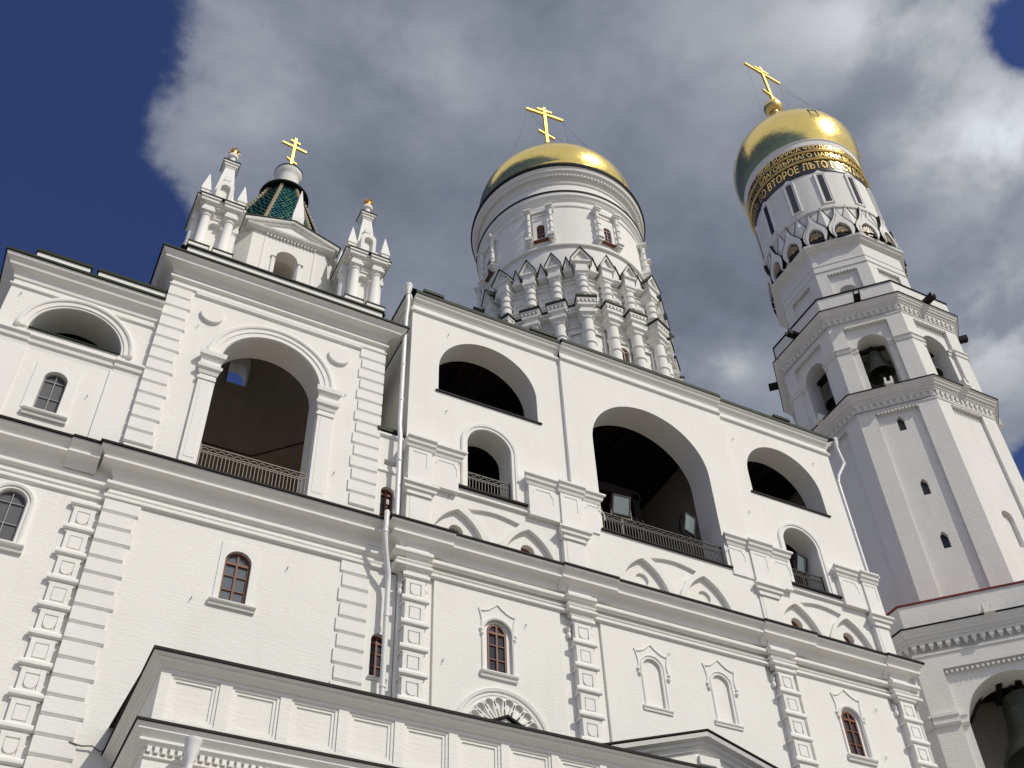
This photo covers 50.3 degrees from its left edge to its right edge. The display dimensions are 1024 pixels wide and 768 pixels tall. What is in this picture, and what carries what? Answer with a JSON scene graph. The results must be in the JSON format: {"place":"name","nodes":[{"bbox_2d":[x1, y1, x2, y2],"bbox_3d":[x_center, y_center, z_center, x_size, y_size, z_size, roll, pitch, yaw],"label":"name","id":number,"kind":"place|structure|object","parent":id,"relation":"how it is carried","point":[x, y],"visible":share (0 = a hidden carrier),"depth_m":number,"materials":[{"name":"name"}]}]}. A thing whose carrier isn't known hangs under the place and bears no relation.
{"place":"outdoors","nodes":[
{"label":"outdoors","id":0,"kind":"place"},
{"bbox_2d":[0,0,1023,481],"label":"sky","id":1,"kind":"structure","parent":0,"point":[115,115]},
{"bbox_2d":[733,62,1023,767],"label":"bell tower","id":2,"kind":"structure","parent":0,"point":[931,482],"depth_m":64.70,"materials":[{"name":"white paint"}]},
{"bbox_2d":[754,226,765,264],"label":"slit window","id":3,"kind":"structure","parent":2,"relation":"in","point":[757,235],"depth_m":85.60,"materials":[{"name":"white paint"}]},
{"bbox_2d":[761,201,776,238],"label":"slit window","id":4,"kind":"structure","parent":2,"relation":"in","point":[766,211],"depth_m":84.01,"materials":[{"name":"white paint"}]},
{"bbox_2d":[782,181,802,216],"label":"slit window","id":5,"kind":"structure","parent":2,"relation":"in","point":[792,194],"depth_m":82.70,"materials":[{"name":"white paint"}]},
{"bbox_2d":[812,170,835,203],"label":"slit window","id":6,"kind":"structure","parent":2,"relation":"in","point":[819,180],"depth_m":82.10,"materials":[{"name":"white paint"}]},
{"bbox_2d":[826,380,835,410],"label":"bell","id":7,"kind":"object","parent":2,"relation":"hanging from","point":[830,404],"visible":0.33,"depth_m":69.91,"materials":[{"name":"grey metal"}]},
{"bbox_2d":[843,173,865,206],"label":"slit window","id":8,"kind":"structure","parent":2,"relation":"in","point":[850,180],"depth_m":82.36,"materials":[{"name":"white paint"}]},
{"bbox_2d":[866,188,884,223],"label":"slit window","id":9,"kind":"structure","parent":2,"relation":"in","point":[869,192],"depth_m":83.35,"materials":[{"name":"white paint"}]},
{"bbox_2d":[867,346,895,384],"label":"bell","id":10,"kind":"object","parent":2,"relation":"hanging from","point":[880,368],"visible":1,"depth_m":68.98,"materials":[{"name":"grey metal"}]},
{"bbox_2d":[935,367,942,376],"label":"bell","id":11,"kind":"object","parent":2,"relation":"hanging from","point":[939,372],"visible":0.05,"depth_m":68.44,"materials":[{"name":"grey metal"}]},
{"bbox_2d":[1002,684,1023,767],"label":"bell","id":12,"kind":"object","parent":2,"relation":"hanging from","point":[1013,704],"visible":0.92,"depth_m":48.12,"materials":[{"name":"grey metal"}]},
{"label":"ground","id":13,"kind":"structure","parent":0,"visible":0},
{"bbox_2d":[184,735,202,767],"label":"drainpipe","id":14,"kind":"object","parent":13,"relation":"on","point":[192,744],"visible":1,"depth_m":22.06,"materials":[{"name":"white metal"}]},
{"bbox_2d":[0,138,409,767],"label":"church wing","id":15,"kind":"structure","parent":13,"relation":"on","point":[164,482],"depth_m":33.80,"materials":[{"name":"white paint"}]},
{"bbox_2d":[0,491,25,541],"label":"window","id":16,"kind":"structure","parent":15,"relation":"in","point":[12,503],"depth_m":30.25,"materials":[{"name":"grey glass"}]},
{"bbox_2d":[33,375,65,412],"bbox_3d":[-14.192,0.356,33.496,0.670,1.715,0.070,19,-50,-19],"label":"window","id":17,"kind":"structure","parent":15,"relation":"in","point":[49,397],"depth_m":33.56,"materials":[{"name":"grey glass"}]},
{"bbox_2d":[218,554,249,603],"bbox_3d":[-8.113,5.730,31.847,0.770,1.825,0.080,19,-50,-19],"label":"window","id":18,"kind":"structure","parent":15,"relation":"in","point":[234,581],"depth_m":31.88,"materials":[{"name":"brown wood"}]},
{"bbox_2d":[369,636,381,676],"bbox_3d":[-4.062,8.142,32.356,0.480,1.470,0.080,19,-50,-19],"label":"window","id":19,"kind":"structure","parent":15,"relation":"in","point":[376,642],"depth_m":32.40,"materials":[{"name":"brown wood"}]},
{"bbox_2d":[379,489,391,515],"bbox_3d":[-4.264,4.120,36.530,0.480,1.470,0.080,19,-50,-19],"label":"window","id":20,"kind":"structure","parent":15,"relation":"in","point":[386,496],"depth_m":36.70,"materials":[{"name":"brown wood"}]},
{"bbox_2d":[101,645,777,767],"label":"porch","id":21,"kind":"object","parent":13,"relation":"on","point":[233,714],"visible":0.97,"depth_m":24.58,"materials":[{"name":"white paint"}]},
{"bbox_2d":[381,288,937,767],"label":"belfry","id":22,"kind":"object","parent":13,"relation":"on","point":[537,588],"visible":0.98,"depth_m":39.87,"materials":[{"name":"white paint"}]},
{"bbox_2d":[379,509,390,694],"bbox_3d":[-3.863,7.682,31.817,0.315,10.064,0.820,-9,-46,6],"label":"drainpipe","id":23,"kind":"object","parent":22,"relation":"attached to","point":[386,617],"visible":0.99,"depth_m":33.12,"materials":[{"name":"white metal"}]},
{"bbox_2d":[394,282,412,514],"bbox_3d":[-4.016,0.359,39.681,0.391,12.351,0.497,19,-50,-19],"label":"drainpipe","id":24,"kind":"object","parent":22,"relation":"attached to","point":[408,287],"visible":0.93,"depth_m":39.45,"materials":[{"name":"white metal"}]},
{"bbox_2d":[487,625,506,673],"bbox_3d":[-0.486,8.342,34.155,0.650,1.815,0.080,19,-50,-19],"label":"window","id":25,"kind":"structure","parent":22,"relation":"in","point":[496,637],"depth_m":34.17,"materials":[{"name":"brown wood"}]},
{"bbox_2d":[471,107,684,381],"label":"domed tower","id":26,"kind":"structure","parent":22,"relation":"on","point":[558,246],"depth_m":60.59,"materials":[{"name":"white paint"}]},
{"bbox_2d":[622,349,628,361],"bbox_3d":[5.611,-0.884,53.759,0.480,2.440,0.080,19,-50,-19],"label":"window","id":27,"kind":"structure","parent":26,"relation":"in","point":[625,354],"depth_m":54.33,"materials":[{"name":"brown wood"}]},
{"bbox_2d":[609,493,631,533],"bbox_3d":[4.212,5.239,42.093,0.880,2.071,0.631,14,-48,-16],"label":"floodlight","id":28,"kind":"object","parent":22,"relation":"attached to","point":[620,505],"visible":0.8,"depth_m":42.36,"materials":[{"name":"grey metal"}]},
{"bbox_2d":[678,511,695,553],"bbox_3d":[6.956,6.060,42.939,0.780,2.060,0.598,34,-56,-30],"label":"floodlight","id":29,"kind":"object","parent":22,"relation":"attached to","point":[687,524],"visible":0.89,"depth_m":43.19,"materials":[{"name":"grey metal"}]},
{"bbox_2d":[791,552,807,584],"bbox_3d":[11.906,7.976,44.809,0.780,2.047,0.619,31,-55,-28],"label":"floodlight","id":30,"kind":"object","parent":22,"relation":"attached to","point":[798,561],"visible":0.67,"depth_m":45.12,"materials":[{"name":"grey metal"}]},
{"bbox_2d":[832,437,868,571],"bbox_3d":[15.204,6.805,47.104,0.716,11.950,0.344,-11,-46,8],"label":"drainpipe","id":31,"kind":"object","parent":22,"relation":"attached to","point":[835,445],"visible":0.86,"depth_m":48.48,"materials":[{"name":"white metal"}]},
{"bbox_2d":[841,712,865,756],"bbox_3d":[12.173,12.554,38.932,0.630,1.805,0.080,19,-50,-19],"label":"window","id":32,"kind":"structure","parent":22,"relation":"in","point":[849,722],"depth_m":38.96,"materials":[{"name":"brown wood"}]},
{"bbox_2d":[912,678,934,763],"bbox_3d":[15.698,17.684,35.761,0.456,18.503,0.160,-12,-47,9],"label":"drainpipe","id":33,"kind":"object","parent":22,"relation":"attached to","point":[918,716],"visible":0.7,"depth_m":40.80,"materials":[{"name":"white metal"}]}
]}

